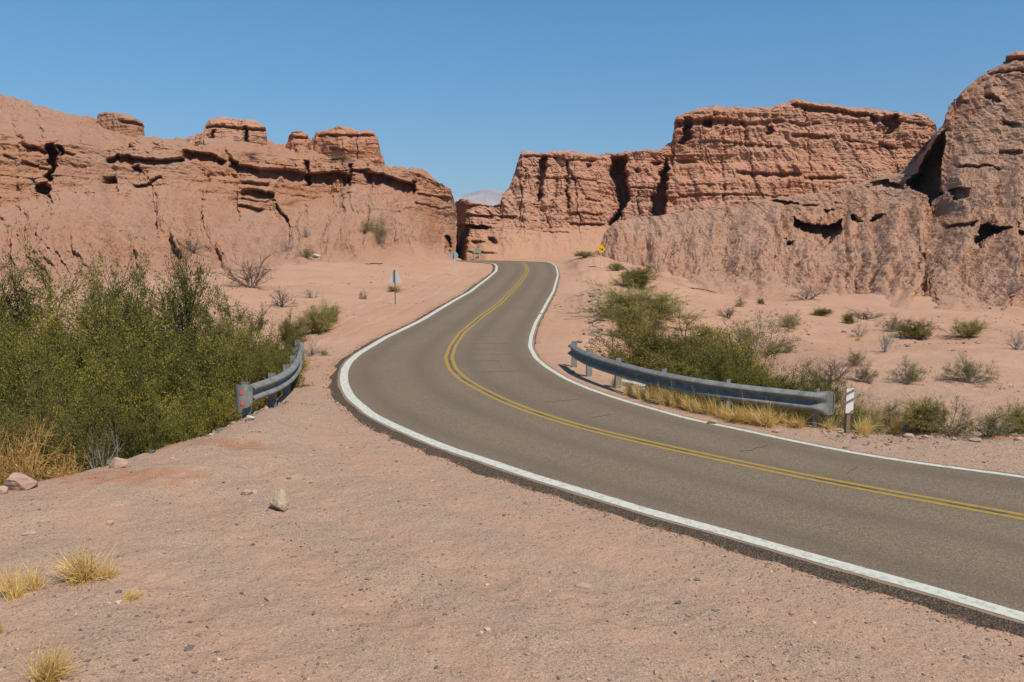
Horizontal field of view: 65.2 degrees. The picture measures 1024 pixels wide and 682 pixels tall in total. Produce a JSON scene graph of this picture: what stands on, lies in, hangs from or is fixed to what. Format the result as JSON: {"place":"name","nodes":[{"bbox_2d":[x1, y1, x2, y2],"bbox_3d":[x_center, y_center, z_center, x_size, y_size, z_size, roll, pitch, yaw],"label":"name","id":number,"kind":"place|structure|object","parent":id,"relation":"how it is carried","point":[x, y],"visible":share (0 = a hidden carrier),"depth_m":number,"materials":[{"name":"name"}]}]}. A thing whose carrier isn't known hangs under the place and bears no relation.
{"place":"outdoors","nodes":[
{"label":"outdoors","id":0,"kind":"place"},
{"bbox_2d":[0,94,457,287],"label":"cliff","id":1,"kind":"structure","parent":0,"point":[72,184],"depth_m":82.40,"materials":[{"name":"brown stone"}]},
{"bbox_2d":[96,112,144,136],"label":"caprock slab","id":2,"kind":"structure","parent":1,"relation":"on","point":[126,124],"depth_m":107.01,"materials":[{"name":"brown stone"}]},
{"bbox_2d":[185,117,266,146],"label":"butte","id":3,"kind":"object","parent":1,"relation":"on","point":[253,132],"visible":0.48,"depth_m":106.63,"materials":[{"name":"brown stone"}]},
{"bbox_2d":[285,130,392,166],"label":"butte","id":4,"kind":"object","parent":1,"relation":"on","point":[299,137],"visible":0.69,"depth_m":108.07,"materials":[{"name":"brown stone"}]},
{"bbox_2d":[309,126,428,172],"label":"butte","id":5,"kind":"object","parent":1,"relation":"on","point":[349,141],"visible":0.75,"depth_m":104.57,"materials":[{"name":"brown stone"}]},
{"bbox_2d":[360,212,392,242],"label":"shrub","id":6,"kind":"object","parent":1,"relation":"on","point":[380,231],"visible":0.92,"depth_m":87.91,"materials":[{"name":"green plant"}]},
{"bbox_2d":[453,189,504,205],"bbox_3d":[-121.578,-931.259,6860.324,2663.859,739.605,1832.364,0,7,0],"label":"mountain","id":7,"kind":"structure","parent":0,"point":[491,197],"depth_m":6591.72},
{"bbox_2d":[0,254,1023,681],"bbox_3d":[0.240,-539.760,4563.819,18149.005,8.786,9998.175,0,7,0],"label":"ground","id":8,"kind":"structure","parent":0,"point":[336,492],"depth_m":10.32,"materials":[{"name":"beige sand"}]},
{"bbox_2d":[0,436,22,485],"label":"dry shrub","id":9,"kind":"object","parent":8,"relation":"on","point":[5,474],"visible":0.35,"depth_m":13.96,"materials":[{"name":"plant"}]},
{"bbox_2d":[0,547,38,600],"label":"grass tuft","id":10,"kind":"object","parent":8,"relation":"on","point":[12,590],"visible":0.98,"depth_m":8.86,"materials":[{"name":"plant"}]},
{"bbox_2d":[3,472,37,490],"bbox_3d":[-7.730,2.225,12.581,0.497,0.355,0.275,-2,7,-14],"label":"rock","id":11,"kind":"object","parent":8,"relation":"on","point":[15,481],"visible":0.89,"depth_m":12.49,"materials":[{"name":"stone"}]},
{"bbox_2d":[18,557,52,593],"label":"grass tuft","id":12,"kind":"object","parent":8,"relation":"on","point":[34,582],"visible":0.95,"depth_m":9.10,"materials":[{"name":"plant"}]},
{"bbox_2d":[0,402,74,485],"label":"dry shrub","id":13,"kind":"object","parent":8,"relation":"on","point":[32,473],"visible":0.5,"depth_m":14.26,"materials":[{"name":"plant"}]},
{"bbox_2d":[0,313,85,436],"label":"shrub","id":14,"kind":"object","parent":8,"relation":"on","point":[6,376],"visible":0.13,"depth_m":20.52,"materials":[{"name":"green plant"}]},
{"bbox_2d":[0,326,88,485],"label":"shrub","id":15,"kind":"object","parent":8,"relation":"on","point":[8,420],"visible":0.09,"depth_m":17.04,"materials":[{"name":"green plant"}]},
{"bbox_2d":[7,625,88,681],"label":"grass tuft","id":16,"kind":"object","parent":8,"relation":"on","point":[50,671],"visible":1,"depth_m":7.08,"materials":[{"name":"plant"}]},
{"bbox_2d":[46,440,87,478],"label":"dry shrub","id":17,"kind":"object","parent":8,"relation":"on","point":[72,466],"visible":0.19,"depth_m":15.01,"materials":[{"name":"plant"}]},
{"bbox_2d":[0,324,139,455],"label":"shrub","id":18,"kind":"object","parent":8,"relation":"on","point":[44,360],"visible":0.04,"depth_m":19.92,"materials":[{"name":"green plant"}]},
{"bbox_2d":[0,355,147,480],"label":"shrub","id":19,"kind":"object","parent":8,"relation":"on","point":[48,448],"visible":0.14,"depth_m":16.79,"materials":[{"name":"green plant"}]},
{"bbox_2d":[33,536,119,590],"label":"grass tuft","id":20,"kind":"object","parent":8,"relation":"on","point":[80,572],"visible":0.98,"depth_m":9.29,"materials":[{"name":"plant"}]},
{"bbox_2d":[0,218,159,409],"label":"shrub","id":21,"kind":"object","parent":8,"relation":"on","point":[27,310],"visible":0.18,"depth_m":26.70,"materials":[{"name":"green plant"}]},
{"bbox_2d":[6,230,167,373],"bbox_3d":[-14.030,0.184,27.432,5.471,8.024,6.385,3,7,20],"label":"shrub","id":22,"kind":"object","parent":8,"relation":"on","point":[125,319],"visible":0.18,"depth_m":27.12,"materials":[{"name":"green plant"}]},
{"bbox_2d":[0,268,175,412],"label":"shrub","id":23,"kind":"object","parent":8,"relation":"on","point":[56,325],"visible":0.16,"depth_m":24.29,"materials":[{"name":"green plant"}]},
{"bbox_2d":[19,326,162,440],"bbox_3d":[-9.691,2.315,20.255,4.681,5.408,4.864,-5,9,-39],"label":"shrub","id":24,"kind":"object","parent":8,"relation":"on","point":[93,399],"visible":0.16,"depth_m":19.59,"materials":[{"name":"green plant"}]},
{"bbox_2d":[79,421,123,472],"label":"dead shrub","id":25,"kind":"object","parent":8,"relation":"on","point":[109,460],"visible":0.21,"depth_m":16.28,"materials":[{"name":"grey plant"}]},
{"bbox_2d":[36,340,173,479],"bbox_3d":[-9.018,2.550,17.475,3.946,5.097,3.940,-3,7,-23],"label":"shrub","id":26,"kind":"object","parent":8,"relation":"on","point":[100,428],"visible":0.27,"depth_m":17.39,"materials":[{"name":"green plant"}]},
{"bbox_2d":[86,551,134,583],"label":"grass tuft","id":27,"kind":"object","parent":8,"relation":"on","point":[109,572],"visible":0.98,"depth_m":9.41,"materials":[{"name":"plant"}]},
{"bbox_2d":[109,457,130,468],"bbox_3d":[-6.683,2.080,13.628,0.378,0.220,0.251,-1,7,-11],"label":"rock","id":28,"kind":"object","parent":8,"relation":"on","point":[116,463],"visible":0.91,"depth_m":13.55,"materials":[{"name":"stone"}]},
{"bbox_2d":[116,584,151,601],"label":"grass tuft","id":29,"kind":"object","parent":8,"relation":"on","point":[132,596],"visible":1,"depth_m":8.92,"materials":[{"name":"plant"}]},
{"bbox_2d":[69,221,237,361],"bbox_3d":[-12.206,0.151,29.201,6.981,8.807,7.280,-7,9,-44],"label":"shrub","id":30,"kind":"object","parent":8,"relation":"on","point":[184,281],"visible":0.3,"depth_m":27.56,"materials":[{"name":"green plant"}]},
{"bbox_2d":[51,271,259,405],"bbox_3d":[-10.992,1.569,24.449,6.757,7.358,5.967,-6,9,-39],"label":"shrub","id":31,"kind":"object","parent":8,"relation":"on","point":[130,343],"visible":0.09,"depth_m":23.99,"materials":[{"name":"green plant"}]},
{"bbox_2d":[100,380,231,457],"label":"shrub","id":32,"kind":"object","parent":8,"relation":"on","point":[179,432],"visible":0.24,"depth_m":17.99,"materials":[{"name":"green plant"}]},
{"bbox_2d":[75,309,265,449],"bbox_3d":[-8.804,2.160,20.854,5.300,6.056,4.841,3,8,26],"label":"shrub","id":33,"kind":"object","parent":8,"relation":"on","point":[167,390],"visible":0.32,"depth_m":20.45,"materials":[{"name":"green plant"}]},
{"bbox_2d":[143,366,251,441],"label":"shrub","id":34,"kind":"object","parent":8,"relation":"on","point":[229,409],"visible":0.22,"depth_m":19.06,"materials":[{"name":"green plant"}]},
{"bbox_2d":[160,306,278,415],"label":"shrub","id":35,"kind":"object","parent":8,"relation":"on","point":[237,353],"visible":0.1,"depth_m":22.06,"materials":[{"name":"green plant"}]},
{"bbox_2d":[148,398,292,452],"bbox_3d":[-6.942,2.449,16.375,2.087,1.425,9.045,2,7,20],"label":"rubble","id":36,"kind":"object","parent":8,"relation":"on","point":[254,411],"visible":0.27,"depth_m":17.54,"materials":[{"name":"brown stone"}]},
{"bbox_2d":[184,267,283,383],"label":"shrub","id":37,"kind":"object","parent":8,"relation":"on","point":[259,326],"visible":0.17,"depth_m":30.06,"materials":[{"name":"green plant"}]},
{"bbox_2d":[214,246,280,287],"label":"dead shrub","id":38,"kind":"object","parent":8,"relation":"on","point":[246,277],"visible":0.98,"depth_m":51.71,"materials":[{"name":"brown plant"}]},
{"bbox_2d":[214,311,320,407],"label":"shrub","id":39,"kind":"object","parent":8,"relation":"on","point":[277,346],"visible":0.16,"depth_m":24.95,"materials":[{"name":"green plant"}]},
{"bbox_2d":[235,340,303,417],"bbox_3d":[-6.358,1.043,22.515,0.792,1.373,9.791,-1,7,-8],"label":"guardrail","id":40,"kind":"object","parent":8,"relation":"on","point":[270,386],"visible":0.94,"depth_m":19.18,"materials":[{"name":"metal"}]},
{"bbox_2d":[238,338,313,406],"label":"shrub","id":41,"kind":"object","parent":8,"relation":"on","point":[278,369],"visible":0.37,"depth_m":22.40,"materials":[{"name":"green plant"}]},
{"bbox_2d":[270,488,288,511],"bbox_3d":[-3.457,2.366,11.813,0.295,0.399,0.192,3,7,24],"label":"rock","id":42,"kind":"object","parent":8,"relation":"on","point":[279,500],"visible":0.97,"depth_m":11.75,"materials":[{"name":"beige stone"}]},
{"bbox_2d":[266,285,298,307],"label":"dead shrub","id":43,"kind":"object","parent":8,"relation":"on","point":[282,298],"visible":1,"depth_m":44.88,"materials":[{"name":"brown plant"}]},
{"bbox_2d":[275,304,309,348],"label":"shrub","id":44,"kind":"object","parent":8,"relation":"on","point":[288,327],"visible":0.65,"depth_m":33.07,"materials":[{"name":"green plant"}]},
{"bbox_2d":[296,297,342,333],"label":"shrub","id":45,"kind":"object","parent":8,"relation":"on","point":[317,324],"visible":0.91,"depth_m":36.07,"materials":[{"name":"green plant"}]},
{"bbox_2d":[0,388,983,681],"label":"loose stones","id":46,"kind":"object","parent":8,"relation":"on","point":[272,596],"visible":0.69,"depth_m":8.55,"materials":[{"name":"beige stone"}]},
{"bbox_2d":[7,264,1023,391],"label":"loose stones","id":47,"kind":"object","parent":8,"relation":"on","point":[572,371],"visible":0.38,"depth_m":43.21,"materials":[{"name":"brown stone"}]},
{"bbox_2d":[577,289,611,355],"bbox_3d":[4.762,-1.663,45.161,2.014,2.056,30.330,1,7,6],"label":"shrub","id":48,"kind":"object","parent":8,"relation":"on","point":[595,322],"visible":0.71,"depth_m":38.66,"materials":[{"name":"green plant"}]},
{"bbox_2d":[605,299,665,337],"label":"shrub","id":49,"kind":"object","parent":8,"relation":"on","point":[627,319],"visible":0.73,"depth_m":35.72,"materials":[{"name":"green plant"}]},
{"bbox_2d":[608,263,664,290],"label":"shrub","id":50,"kind":"object","parent":8,"relation":"on","point":[637,276],"visible":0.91,"depth_m":64.90,"materials":[{"name":"green plant"}]},
{"bbox_2d":[561,277,714,321],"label":"shrub","id":51,"kind":"object","parent":8,"relation":"on","point":[661,304],"visible":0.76,"depth_m":39.83,"materials":[{"name":"green plant"}]},
{"bbox_2d":[627,378,651,399],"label":"grass tuft","id":52,"kind":"object","parent":8,"relation":"on","point":[638,394],"visible":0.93,"depth_m":20.67,"materials":[{"name":"plant"}]},
{"bbox_2d":[586,292,722,388],"bbox_3d":[4.987,0.569,29.455,5.538,4.601,5.546,-4,8,-30],"label":"shrub","id":53,"kind":"object","parent":8,"relation":"on","point":[612,355],"visible":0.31,"depth_m":28.97,"materials":[{"name":"green plant"}]},
{"bbox_2d":[642,378,667,402],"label":"grass tuft","id":54,"kind":"object","parent":8,"relation":"on","point":[649,397],"visible":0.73,"depth_m":20.15,"materials":[{"name":"plant"}]},
{"bbox_2d":[649,383,674,405],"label":"grass tuft","id":55,"kind":"object","parent":8,"relation":"on","point":[663,401],"visible":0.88,"depth_m":19.89,"materials":[{"name":"plant"}]},
{"bbox_2d":[314,277,1023,642],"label":"asphalt crumbs","id":56,"kind":"object","parent":8,"relation":"on","point":[640,523],"visible":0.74,"depth_m":11.88,"materials":[{"name":"grey asphalt"}]},
{"bbox_2d":[624,348,719,398],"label":"shrub","id":57,"kind":"object","parent":8,"relation":"on","point":[668,366],"visible":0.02,"depth_m":25.05,"materials":[{"name":"green plant"}]},
{"bbox_2d":[659,383,697,408],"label":"grass tuft","id":58,"kind":"object","parent":8,"relation":"on","point":[675,403],"visible":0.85,"depth_m":19.53,"materials":[{"name":"plant"}]},
{"bbox_2d":[607,295,759,389],"bbox_3d":[5.998,0.360,30.260,6.485,4.289,7.983,2,7,17],"label":"shrub","id":59,"kind":"object","parent":8,"relation":"on","point":[689,340],"visible":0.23,"depth_m":29.15,"materials":[{"name":"green plant"}]},
{"bbox_2d":[678,379,698,411],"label":"grass tuft","id":60,"kind":"object","parent":8,"relation":"on","point":[689,407],"visible":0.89,"depth_m":19.20,"materials":[{"name":"plant"}]},
{"bbox_2d":[568,341,834,427],"bbox_3d":[3.825,1.163,21.413,1.519,1.240,10.492,-3,8,-27],"label":"guardrail","id":61,"kind":"object","parent":8,"relation":"on","point":[818,401],"visible":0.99,"depth_m":18.69,"materials":[{"name":"metal"}]},
{"bbox_2d":[693,394,722,415],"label":"grass tuft","id":62,"kind":"object","parent":8,"relation":"on","point":[713,407],"visible":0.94,"depth_m":18.60,"materials":[{"name":"plant"}]},
{"bbox_2d":[670,357,761,412],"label":"shrub","id":63,"kind":"object","parent":8,"relation":"on","point":[735,380],"visible":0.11,"depth_m":23.04,"materials":[{"name":"green plant"}]},
{"bbox_2d":[663,318,802,409],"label":"shrub","id":64,"kind":"object","parent":8,"relation":"on","point":[722,361],"visible":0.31,"depth_m":25.26,"materials":[{"name":"green plant"}]},
{"bbox_2d":[720,398,752,423],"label":"grass tuft","id":65,"kind":"object","parent":8,"relation":"on","point":[733,418],"visible":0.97,"depth_m":17.88,"materials":[{"name":"plant"}]},
{"bbox_2d":[733,393,758,423],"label":"grass tuft","id":66,"kind":"object","parent":8,"relation":"on","point":[749,416],"visible":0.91,"depth_m":17.78,"materials":[{"name":"plant"}]},
{"bbox_2d":[744,398,785,427],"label":"grass tuft","id":67,"kind":"object","parent":8,"relation":"on","point":[765,420],"visible":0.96,"depth_m":17.48,"materials":[{"name":"plant"}]},
{"bbox_2d":[722,308,814,355],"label":"shrub","id":68,"kind":"object","parent":8,"relation":"on","point":[748,331],"visible":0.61,"depth_m":33.01,"materials":[{"name":"green plant"}]},
{"bbox_2d":[739,361,811,420],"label":"shrub","id":69,"kind":"object","parent":8,"relation":"on","point":[787,410],"visible":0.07,"depth_m":20.59,"materials":[{"name":"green plant"}]},
{"bbox_2d":[708,340,843,415],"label":"shrub","id":70,"kind":"object","parent":8,"relation":"on","point":[759,380],"visible":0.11,"depth_m":22.79,"materials":[{"name":"green plant"}]},
{"bbox_2d":[765,407,805,426],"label":"grass tuft","id":71,"kind":"object","parent":8,"relation":"on","point":[782,421],"visible":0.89,"depth_m":17.60,"materials":[{"name":"plant"}]},
{"bbox_2d":[766,311,805,329],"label":"shrub","id":72,"kind":"object","parent":8,"relation":"on","point":[790,320],"visible":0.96,"depth_m":42.24,"materials":[{"name":"green plant"}]},
{"bbox_2d":[783,411,816,428],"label":"grass tuft","id":73,"kind":"object","parent":8,"relation":"on","point":[801,424],"visible":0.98,"depth_m":17.34,"materials":[{"name":"plant"}]},
{"bbox_2d":[787,285,830,299],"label":"dead shrub","id":74,"kind":"object","parent":8,"relation":"on","point":[807,295],"visible":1,"depth_m":65.62,"materials":[{"name":"brown plant"}]},
{"bbox_2d":[790,372,843,428],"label":"shrub","id":75,"kind":"object","parent":8,"relation":"on","point":[821,416],"visible":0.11,"depth_m":19.58,"materials":[{"name":"green plant"}]},
{"bbox_2d":[783,357,867,428],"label":"shrub","id":76,"kind":"object","parent":8,"relation":"on","point":[815,385],"visible":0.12,"depth_m":21.17,"materials":[{"name":"green plant"}]},
{"bbox_2d":[812,410,839,429],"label":"grass tuft","id":77,"kind":"object","parent":8,"relation":"on","point":[827,425],"visible":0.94,"depth_m":17.20,"materials":[{"name":"plant"}]},
{"bbox_2d":[806,355,860,380],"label":"dead shrub","id":78,"kind":"object","parent":8,"relation":"on","point":[847,370],"visible":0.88,"depth_m":25.15,"materials":[{"name":"brown plant"}]},
{"bbox_2d":[844,388,853,432],"bbox_3d":[7.131,1.542,16.977,0.170,1.100,0.108,-1,7,-7],"label":"marker post","id":79,"kind":"object","parent":8,"relation":"on","point":[849,402],"visible":0.98,"depth_m":16.91,"materials":[{"name":"white wood"}]},
{"bbox_2d":[846,362,877,382],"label":"shrub","id":80,"kind":"object","parent":8,"relation":"on","point":[864,374],"visible":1,"depth_m":25.04,"materials":[{"name":"green plant"}]},
{"bbox_2d":[846,347,877,366],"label":"shrub","id":81,"kind":"object","parent":8,"relation":"on","point":[856,358],"visible":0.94,"depth_m":27.38,"materials":[{"name":"green plant"}]},
{"bbox_2d":[841,307,887,319],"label":"dead shrub","id":82,"kind":"object","parent":8,"relation":"on","point":[865,315],"visible":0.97,"depth_m":54.63,"materials":[{"name":"brown plant"}]},
{"bbox_2d":[850,406,882,435],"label":"grass tuft","id":83,"kind":"object","parent":8,"relation":"on","point":[864,429],"visible":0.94,"depth_m":16.91,"materials":[{"name":"plant"}]},
{"bbox_2d":[833,378,908,435],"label":"shrub","id":84,"kind":"object","parent":8,"relation":"on","point":[855,414],"visible":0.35,"depth_m":19.11,"materials":[{"name":"green plant"}]},
{"bbox_2d":[869,396,902,427],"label":"shrub","id":85,"kind":"object","parent":8,"relation":"on","point":[888,415],"visible":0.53,"depth_m":20.97,"materials":[{"name":"green plant"}]},
{"bbox_2d":[877,329,897,352],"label":"dead shrub","id":86,"kind":"object","parent":8,"relation":"on","point":[885,344],"visible":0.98,"depth_m":29.84,"materials":[{"name":"grey plant"}]},
{"bbox_2d":[873,312,910,330],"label":"shrub","id":87,"kind":"object","parent":8,"relation":"on","point":[892,325],"visible":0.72,"depth_m":42.30,"materials":[{"name":"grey plant"}]},
{"bbox_2d":[886,402,905,434],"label":"grass tuft","id":88,"kind":"object","parent":8,"relation":"on","point":[896,429],"visible":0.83,"depth_m":20.39,"materials":[{"name":"plant"}]},
{"bbox_2d":[886,354,935,384],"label":"shrub","id":89,"kind":"object","parent":8,"relation":"on","point":[910,376],"visible":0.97,"depth_m":25.03,"materials":[{"name":"green plant"}]},
{"bbox_2d":[809,425,1023,452],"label":"rubble","id":90,"kind":"object","parent":8,"relation":"on","point":[867,436],"visible":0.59,"depth_m":16.43,"materials":[{"name":"brown stone"}]},
{"bbox_2d":[894,317,941,339],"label":"shrub","id":91,"kind":"object","parent":8,"relation":"on","point":[912,331],"visible":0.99,"depth_m":39.69,"materials":[{"name":"green plant"}]},
{"bbox_2d":[887,390,953,434],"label":"shrub","id":92,"kind":"object","parent":8,"relation":"on","point":[918,414],"visible":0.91,"depth_m":20.10,"materials":[{"name":"green plant"}]},
{"bbox_2d":[923,396,987,436],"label":"shrub","id":93,"kind":"object","parent":8,"relation":"on","point":[941,418],"visible":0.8,"depth_m":19.91,"materials":[{"name":"green plant"}]},
{"bbox_2d":[940,316,991,340],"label":"shrub","id":94,"kind":"object","parent":8,"relation":"on","point":[971,329],"visible":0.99,"depth_m":39.20,"materials":[{"name":"green plant"}]},
{"bbox_2d":[932,349,1007,387],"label":"shrub","id":95,"kind":"object","parent":8,"relation":"on","point":[968,370],"visible":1,"depth_m":25.32,"materials":[{"name":"green plant"}]},
{"bbox_2d":[950,402,1023,439],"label":"shrub","id":96,"kind":"object","parent":8,"relation":"on","point":[989,429],"visible":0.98,"depth_m":16.27,"materials":[{"name":"green plant"}]},
{"bbox_2d":[992,397,1023,433],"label":"shrub","id":97,"kind":"object","parent":8,"relation":"on","point":[1018,412],"visible":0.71,"depth_m":19.51,"materials":[{"name":"green plant"}]},
{"bbox_2d":[1000,328,1023,349],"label":"dead shrub","id":98,"kind":"object","parent":8,"relation":"on","point":[1016,345],"visible":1,"depth_m":33.07,"materials":[{"name":"grey plant"}]},
{"bbox_2d":[0,0,1023,196],"label":"sky","id":99,"kind":"structure","parent":0,"point":[455,91],"materials":[{"name":"blue"}]},
{"bbox_2d":[327,260,1023,637],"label":"road","id":100,"kind":"structure","parent":0,"point":[407,378],"depth_m":14.18,"materials":[{"name":"grey asphalt"}]},
{"bbox_2d":[340,260,1023,620],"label":"road edge line","id":101,"kind":"object","parent":100,"relation":"on","point":[912,584],"visible":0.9,"depth_m":12.99,"materials":[{"name":"white paint"}]},
{"bbox_2d":[444,261,1023,519],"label":"road centre line","id":102,"kind":"object","parent":100,"relation":"on","point":[506,399],"visible":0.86,"depth_m":15.42,"materials":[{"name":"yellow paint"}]},
{"bbox_2d":[455,98,936,259],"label":"rock cliff","id":103,"kind":"structure","parent":0,"point":[555,204],"depth_m":123.06,"materials":[{"name":"brown stone"}]},
{"bbox_2d":[595,60,1023,311],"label":"cliff","id":104,"kind":"structure","parent":0,"point":[940,221],"depth_m":87.48,"materials":[{"name":"brown stone"}]},
{"bbox_2d":[960,51,1023,91],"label":"caprock slab","id":105,"kind":"structure","parent":104,"relation":"on","point":[1017,55],"depth_m":101.59,"materials":[{"name":"brown stone"}]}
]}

